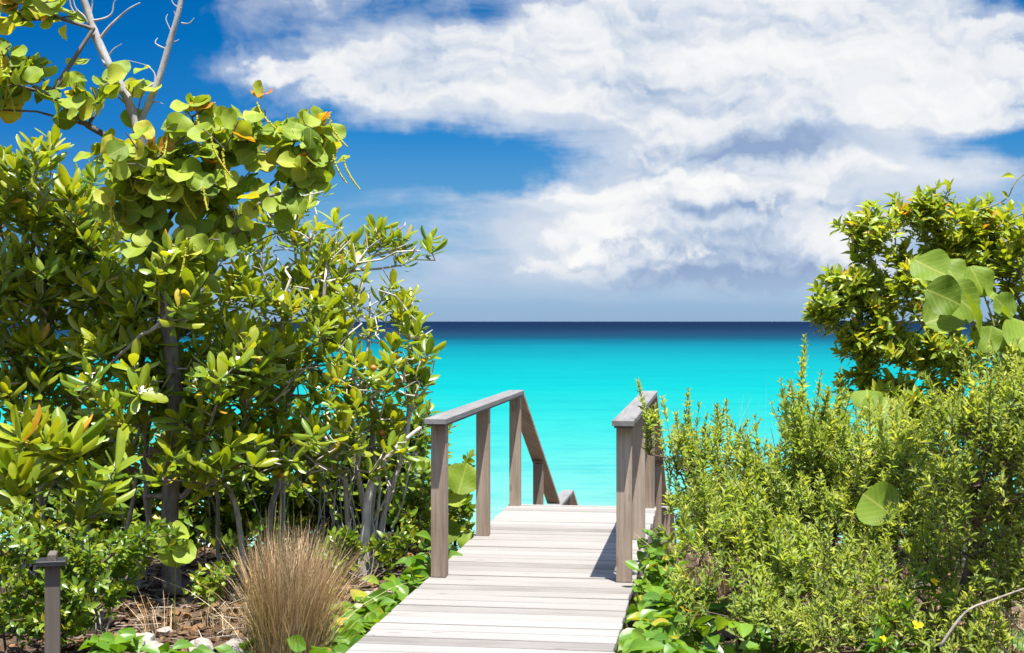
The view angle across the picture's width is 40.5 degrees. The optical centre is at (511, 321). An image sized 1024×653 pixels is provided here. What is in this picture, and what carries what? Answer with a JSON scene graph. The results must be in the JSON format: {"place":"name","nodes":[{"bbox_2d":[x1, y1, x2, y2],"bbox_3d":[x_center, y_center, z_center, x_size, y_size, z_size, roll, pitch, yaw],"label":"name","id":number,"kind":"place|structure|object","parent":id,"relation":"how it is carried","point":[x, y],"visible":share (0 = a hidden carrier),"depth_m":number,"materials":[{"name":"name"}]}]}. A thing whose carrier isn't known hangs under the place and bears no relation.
{"place":"outdoors","nodes":[
{"label":"outdoors","id":0,"kind":"place"},
{"bbox_2d":[0,322,1023,550],"bbox_3d":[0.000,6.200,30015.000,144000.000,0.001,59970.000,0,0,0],"label":"sea","id":1,"kind":"structure","parent":0,"point":[576,382],"depth_m":150.85,"materials":[{"name":"liquid"}]},
{"bbox_2d":[0,539,1023,652],"bbox_3d":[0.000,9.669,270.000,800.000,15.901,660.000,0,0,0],"label":"ground","id":2,"kind":"structure","parent":0,"point":[188,599],"depth_m":9.15,"materials":[{"name":"soil"}]},
{"bbox_2d":[0,460,81,551],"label":"dune bush","id":3,"kind":"object","parent":2,"relation":"on","point":[48,504],"visible":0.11,"depth_m":12.06,"materials":[{"name":"green plant"}]},
{"bbox_2d":[35,550,67,652],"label":"marker post","id":4,"kind":"object","parent":2,"relation":"on","point":[52,562],"visible":1,"depth_m":6.57,"materials":[{"name":"grey wood"}]},
{"bbox_2d":[0,404,142,634],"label":"leafy shrub","id":5,"kind":"object","parent":2,"relation":"on","point":[27,469],"visible":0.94,"depth_m":8.10,"materials":[{"name":"green plant"}]},
{"bbox_2d":[0,494,185,652],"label":"leaved shrub","id":6,"kind":"object","parent":2,"relation":"on","point":[19,618],"visible":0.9,"depth_m":7.25,"materials":[{"name":"green plant"}]},
{"bbox_2d":[0,123,223,549],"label":"leafy shrub","id":7,"kind":"object","parent":2,"relation":"on","point":[74,230],"visible":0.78,"depth_m":9.88,"materials":[{"name":"green plant"}]},
{"bbox_2d":[72,526,151,594],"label":"leaved shrub","id":8,"kind":"object","parent":2,"relation":"on","point":[98,541],"visible":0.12,"depth_m":9.18,"materials":[{"name":"green plant"}]},
{"bbox_2d":[65,408,165,551],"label":"dune bush","id":9,"kind":"object","parent":2,"relation":"on","point":[111,520],"visible":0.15,"depth_m":11.83,"materials":[{"name":"green plant"}]},
{"bbox_2d":[136,632,154,644],"bbox_3d":[-2.119,1.836,7.896,0.159,0.134,0.185,0,0,4],"label":"rock","id":10,"kind":"object","parent":2,"relation":"on","point":[148,637],"visible":0.27,"depth_m":7.87,"materials":[{"name":"stone"}]},
{"bbox_2d":[145,641,162,646],"bbox_3d":[-2.006,1.834,7.807,0.132,0.082,0.130,0,0,-16],"label":"rock","id":11,"kind":"object","parent":2,"relation":"on","point":[157,643],"visible":0.34,"depth_m":7.79,"materials":[{"name":"stone"}]},
{"bbox_2d":[128,587,199,638],"bbox_3d":[-2.094,1.739,8.273,0.641,0.264,0.555,0,0,-7],"label":"grass wisp","id":12,"kind":"object","parent":2,"relation":"on","point":[145,625],"depth_m":8.32,"materials":[{"name":"plant"}]},
{"bbox_2d":[155,626,172,636],"bbox_3d":[-2.081,1.855,8.297,0.101,0.064,0.116,0,0,10],"label":"rock","id":13,"kind":"object","parent":2,"relation":"on","point":[168,629],"visible":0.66,"depth_m":8.26,"materials":[{"name":"stone"}]},
{"bbox_2d":[78,627,254,652],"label":"creeping vine","id":14,"kind":"object","parent":2,"relation":"on","point":[127,640],"visible":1,"depth_m":7.17,"materials":[{"name":"green plant"}]},
{"bbox_2d":[49,234,303,585],"bbox_3d":[-2.382,0.606,9.942,1.801,2.753,2.368,0,0,0],"label":"leafy shrub","id":15,"kind":"object","parent":2,"relation":"on","point":[124,309],"visible":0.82,"depth_m":9.46,"materials":[{"name":"green plant"}]},
{"bbox_2d":[156,520,196,626],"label":"sea grape seedling","id":16,"kind":"object","parent":2,"relation":"on","point":[186,554],"visible":0.62,"depth_m":8.61,"materials":[{"name":"green plant"}]},
{"bbox_2d":[0,0,360,595],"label":"sea grape tree","id":17,"kind":"object","parent":2,"relation":"on","point":[149,182],"visible":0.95,"depth_m":9.23,"materials":[{"name":"green plant"}]},
{"bbox_2d":[135,382,226,550],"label":"dune bush","id":18,"kind":"object","parent":2,"relation":"on","point":[195,514],"visible":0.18,"depth_m":11.93,"materials":[{"name":"green plant"}]},
{"bbox_2d":[186,637,214,651],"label":"rock","id":19,"kind":"object","parent":2,"relation":"on","point":[197,642],"visible":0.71,"depth_m":7.68,"materials":[{"name":"stone"}]},
{"bbox_2d":[171,559,239,625],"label":"leaved shrub","id":20,"kind":"object","parent":2,"relation":"on","point":[206,581],"visible":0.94,"depth_m":8.69,"materials":[{"name":"green plant"}]},
{"bbox_2d":[188,443,246,585],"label":"bare stem","id":21,"kind":"object","parent":2,"relation":"on","point":[237,518],"visible":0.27,"depth_m":9.88,"materials":[{"name":"grey plant"}]},
{"bbox_2d":[188,592,250,638],"bbox_3d":[-1.707,1.718,8.166,0.510,0.281,0.557,0,0,18],"label":"grass wisp","id":22,"kind":"object","parent":2,"relation":"on","point":[228,626],"depth_m":8.15,"materials":[{"name":"plant"}]},
{"bbox_2d":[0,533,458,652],"bbox_3d":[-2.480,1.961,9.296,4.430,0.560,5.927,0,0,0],"label":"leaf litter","id":23,"kind":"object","parent":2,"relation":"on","point":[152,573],"visible":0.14,"depth_m":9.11,"materials":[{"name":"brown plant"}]},
{"bbox_2d":[217,639,249,652],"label":"rock","id":24,"kind":"object","parent":2,"relation":"on","point":[234,644],"visible":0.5,"depth_m":7.66,"materials":[{"name":"stone"}]},
{"bbox_2d":[195,398,304,554],"bbox_3d":[-2.252,1.392,11.941,1.000,1.608,1.080,0,0,0],"label":"dune bush","id":25,"kind":"object","parent":2,"relation":"on","point":[258,488],"visible":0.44,"depth_m":11.82,"materials":[{"name":"green plant"}]},
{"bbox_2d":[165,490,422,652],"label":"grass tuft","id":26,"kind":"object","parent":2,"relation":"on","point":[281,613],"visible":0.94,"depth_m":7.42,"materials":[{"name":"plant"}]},
{"bbox_2d":[260,391,356,542],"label":"dune bush","id":27,"kind":"object","parent":2,"relation":"on","point":[299,498],"visible":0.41,"depth_m":12.02,"materials":[{"name":"green plant"}]},
{"bbox_2d":[196,179,447,558],"bbox_3d":[-1.599,0.403,10.322,1.671,3.047,1.971,0,0,27],"label":"leafy shrub","id":28,"kind":"object","parent":2,"relation":"on","point":[319,324],"visible":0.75,"depth_m":10.41,"materials":[{"name":"green plant"}]},
{"bbox_2d":[239,583,408,652],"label":"creeping vine","id":29,"kind":"object","parent":2,"relation":"on","point":[382,606],"visible":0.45,"depth_m":7.98,"materials":[{"name":"green plant"}]},
{"bbox_2d":[272,261,445,576],"bbox_3d":[-1.121,0.743,10.241,1.295,2.395,1.248,0,0,0],"label":"leafy shrub","id":30,"kind":"object","parent":2,"relation":"on","point":[414,379],"visible":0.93,"depth_m":10.12,"materials":[{"name":"green plant"}]},
{"bbox_2d":[312,387,406,540],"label":"dune bush","id":31,"kind":"object","parent":2,"relation":"on","point":[355,497],"visible":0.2,"depth_m":12.11,"materials":[{"name":"green plant"}]},
{"bbox_2d":[358,550,373,586],"bbox_3d":[-0.830,1.402,7.900,0.092,0.212,0.009,0,0,0],"label":"dead stick","id":32,"kind":"object","parent":2,"relation":"on","point":[371,571],"visible":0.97,"depth_m":7.90,"materials":[{"name":"beige wood"}]},
{"bbox_2d":[313,509,419,590],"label":"leaved shrub","id":33,"kind":"object","parent":2,"relation":"on","point":[382,554],"visible":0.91,"depth_m":9.72,"materials":[{"name":"green plant"}]},
{"bbox_2d":[359,426,421,577],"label":"bare stem","id":34,"kind":"object","parent":2,"relation":"on","point":[366,511],"visible":0.73,"depth_m":9.98,"materials":[{"name":"grey plant"}]},
{"bbox_2d":[358,390,460,544],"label":"dune bush","id":35,"kind":"object","parent":2,"relation":"on","point":[423,447],"visible":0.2,"depth_m":12.19,"materials":[{"name":"green plant"}]},
{"bbox_2d":[362,530,463,605],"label":"creeping vine","id":36,"kind":"object","parent":2,"relation":"on","point":[417,571],"visible":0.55,"depth_m":9.06,"materials":[{"name":"green plant"}]},
{"bbox_2d":[386,449,475,551],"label":"leaved shrub","id":37,"kind":"object","parent":2,"relation":"on","point":[413,512],"visible":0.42,"depth_m":11.18,"materials":[{"name":"green plant"}]},
{"bbox_2d":[397,456,475,547],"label":"sea grape seedling","id":38,"kind":"object","parent":2,"relation":"on","point":[461,481],"visible":0.47,"depth_m":11.29,"materials":[{"name":"green plant"}]},
{"bbox_2d":[346,504,656,652],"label":"boardwalk","id":39,"kind":"structure","parent":2,"relation":"on","point":[526,578],"depth_m":8.14,"materials":[{"name":"grey wood"}]},
{"bbox_2d":[424,390,577,576],"bbox_3d":[0.336,2.805,14.224,0.134,4.410,11.380,0,0,8],"label":"railing","id":40,"kind":"object","parent":39,"relation":"attached to","point":[520,419],"visible":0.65,"depth_m":10.36,"materials":[{"name":"brown wood"}]},
{"bbox_2d":[612,391,675,581],"bbox_3d":[1.484,2.805,14.059,0.134,4.410,11.380,0,0,8],"label":"railing","id":41,"kind":"object","parent":39,"relation":"attached to","point":[640,481],"visible":0.6,"depth_m":10.19,"materials":[{"name":"brown wood"}]},
{"bbox_2d":[625,527,709,592],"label":"creeping vine","id":42,"kind":"object","parent":2,"relation":"on","point":[656,567],"visible":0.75,"depth_m":8.52,"materials":[{"name":"green plant"}]},
{"bbox_2d":[617,574,730,652],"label":"creeping vine","id":43,"kind":"object","parent":2,"relation":"on","point":[654,615],"visible":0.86,"depth_m":7.32,"materials":[{"name":"green plant"}]},
{"bbox_2d":[580,517,768,629],"bbox_3d":[1.288,1.498,8.513,1.811,0.697,1.492,0,0,0],"label":"grass clump","id":44,"kind":"object","parent":2,"relation":"on","point":[721,587],"visible":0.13,"depth_m":8.45,"materials":[{"name":"plant"}]},
{"bbox_2d":[636,377,763,602],"bbox_3d":[1.206,1.143,8.796,0.695,1.607,1.021,0,0,19],"label":"beach bush","id":45,"kind":"object","parent":2,"relation":"on","point":[686,464],"visible":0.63,"depth_m":8.72,"materials":[{"name":"green plant"}]},
{"bbox_2d":[669,478,735,544],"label":"dune bush","id":46,"kind":"object","parent":2,"relation":"on","point":[675,506],"visible":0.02,"depth_m":12.22,"materials":[{"name":"green plant"}]},
{"bbox_2d":[712,402,785,563],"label":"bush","id":47,"kind":"object","parent":2,"relation":"on","point":[749,436],"visible":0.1,"depth_m":10.51,"materials":[{"name":"plant"}]},
{"bbox_2d":[657,431,882,652],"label":"beach bush","id":48,"kind":"object","parent":2,"relation":"on","point":[716,523],"visible":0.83,"depth_m":7.26,"materials":[{"name":"green plant"}]},
{"bbox_2d":[750,506,836,546],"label":"dune bush","id":49,"kind":"object","parent":2,"relation":"on","point":[824,536],"visible":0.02,"depth_m":11.85,"materials":[{"name":"green plant"}]},
{"bbox_2d":[703,333,897,619],"bbox_3d":[1.671,1.015,8.126,1.183,1.911,1.296,0,0,0],"label":"beach bush","id":50,"kind":"object","parent":2,"relation":"on","point":[807,458],"visible":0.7,"depth_m":7.93,"materials":[{"name":"green plant"}]},
{"bbox_2d":[706,544,950,652],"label":"grass clump","id":51,"kind":"object","parent":2,"relation":"on","point":[808,594],"visible":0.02,"depth_m":7.62,"materials":[{"name":"plant"}]},
{"bbox_2d":[635,537,1023,652],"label":"leaf litter","id":52,"kind":"object","parent":2,"relation":"on","point":[771,645],"visible":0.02,"depth_m":9.90,"materials":[{"name":"brown plant"}]},
{"bbox_2d":[688,586,1023,652],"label":"creeping vine","id":53,"kind":"object","parent":2,"relation":"on","point":[712,642],"visible":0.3,"depth_m":7.00,"materials":[{"name":"green plant"}]},
{"bbox_2d":[734,557,1023,652],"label":"grass clump","id":54,"kind":"object","parent":2,"relation":"on","point":[888,648],"visible":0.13,"depth_m":7.14,"materials":[{"name":"plant"}]},
{"bbox_2d":[759,473,1023,652],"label":"beach bush","id":55,"kind":"object","parent":2,"relation":"on","point":[984,574],"visible":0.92,"depth_m":6.57,"materials":[{"name":"green plant"}]},
{"bbox_2d":[939,588,1023,647],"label":"dead stick","id":56,"kind":"object","parent":55,"relation":"attached to","point":[941,644],"visible":1,"depth_m":6.10,"materials":[{"name":"grey wood"}]},
{"bbox_2d":[973,620,1008,652],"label":"dead stick","id":57,"kind":"object","parent":55,"relation":"attached to","point":[1005,650],"visible":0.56,"depth_m":6.34,"materials":[{"name":"grey wood"}]},
{"bbox_2d":[805,384,992,633],"bbox_3d":[2.098,1.123,7.659,0.955,1.577,1.348,0,0,0],"label":"beach bush","id":58,"kind":"object","parent":2,"relation":"on","point":[894,471],"visible":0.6,"depth_m":7.48,"materials":[{"name":"green plant"}]},
{"bbox_2d":[863,566,957,652],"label":"flowering herb","id":59,"kind":"object","parent":2,"relation":"on","point":[934,582],"visible":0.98,"depth_m":6.39,"materials":[{"name":"green plant"}]},
{"bbox_2d":[800,178,1023,567],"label":"whorled leaf tree","id":60,"kind":"object","parent":2,"relation":"on","point":[969,243],"visible":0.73,"depth_m":10.13,"materials":[{"name":"green plant"}]},
{"bbox_2d":[976,172,1023,210],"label":"tendril","id":61,"kind":"object","parent":60,"relation":"attached to","point":[1005,194],"visible":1,"depth_m":9.78,"materials":[{"name":"green plant"}]},
{"bbox_2d":[850,248,1023,652],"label":"sea grape plant","id":62,"kind":"object","parent":2,"relation":"on","point":[956,288],"visible":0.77,"depth_m":7.11,"materials":[{"name":"green plant"}]},
{"bbox_2d":[870,591,1023,652],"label":"grass clump","id":63,"kind":"object","parent":2,"relation":"on","point":[1014,648],"visible":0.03,"depth_m":7.35,"materials":[{"name":"plant"}]},
{"bbox_2d":[895,337,1023,652],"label":"beach bush","id":64,"kind":"object","parent":2,"relation":"on","point":[990,418],"visible":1,"depth_m":6.47,"materials":[{"name":"green plant"}]},
{"bbox_2d":[933,510,989,556],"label":"dune bush","id":65,"kind":"object","parent":2,"relation":"on","point":[955,538],"visible":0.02,"depth_m":11.93,"materials":[{"name":"green plant"}]},
{"bbox_2d":[979,485,1023,558],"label":"dune bush","id":66,"kind":"object","parent":2,"relation":"on","point":[990,548],"visible":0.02,"depth_m":11.73,"materials":[{"name":"green plant"}]},
{"bbox_2d":[998,603,1023,634],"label":"dead stick","id":67,"kind":"object","parent":2,"relation":"on","point":[1010,618],"visible":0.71,"depth_m":6.40,"materials":[{"name":"grey wood"}]},
{"bbox_2d":[0,0,1023,321],"label":"sky","id":68,"kind":"structure","parent":0,"point":[574,160],"materials":[{"name":"blue"}]}
]}

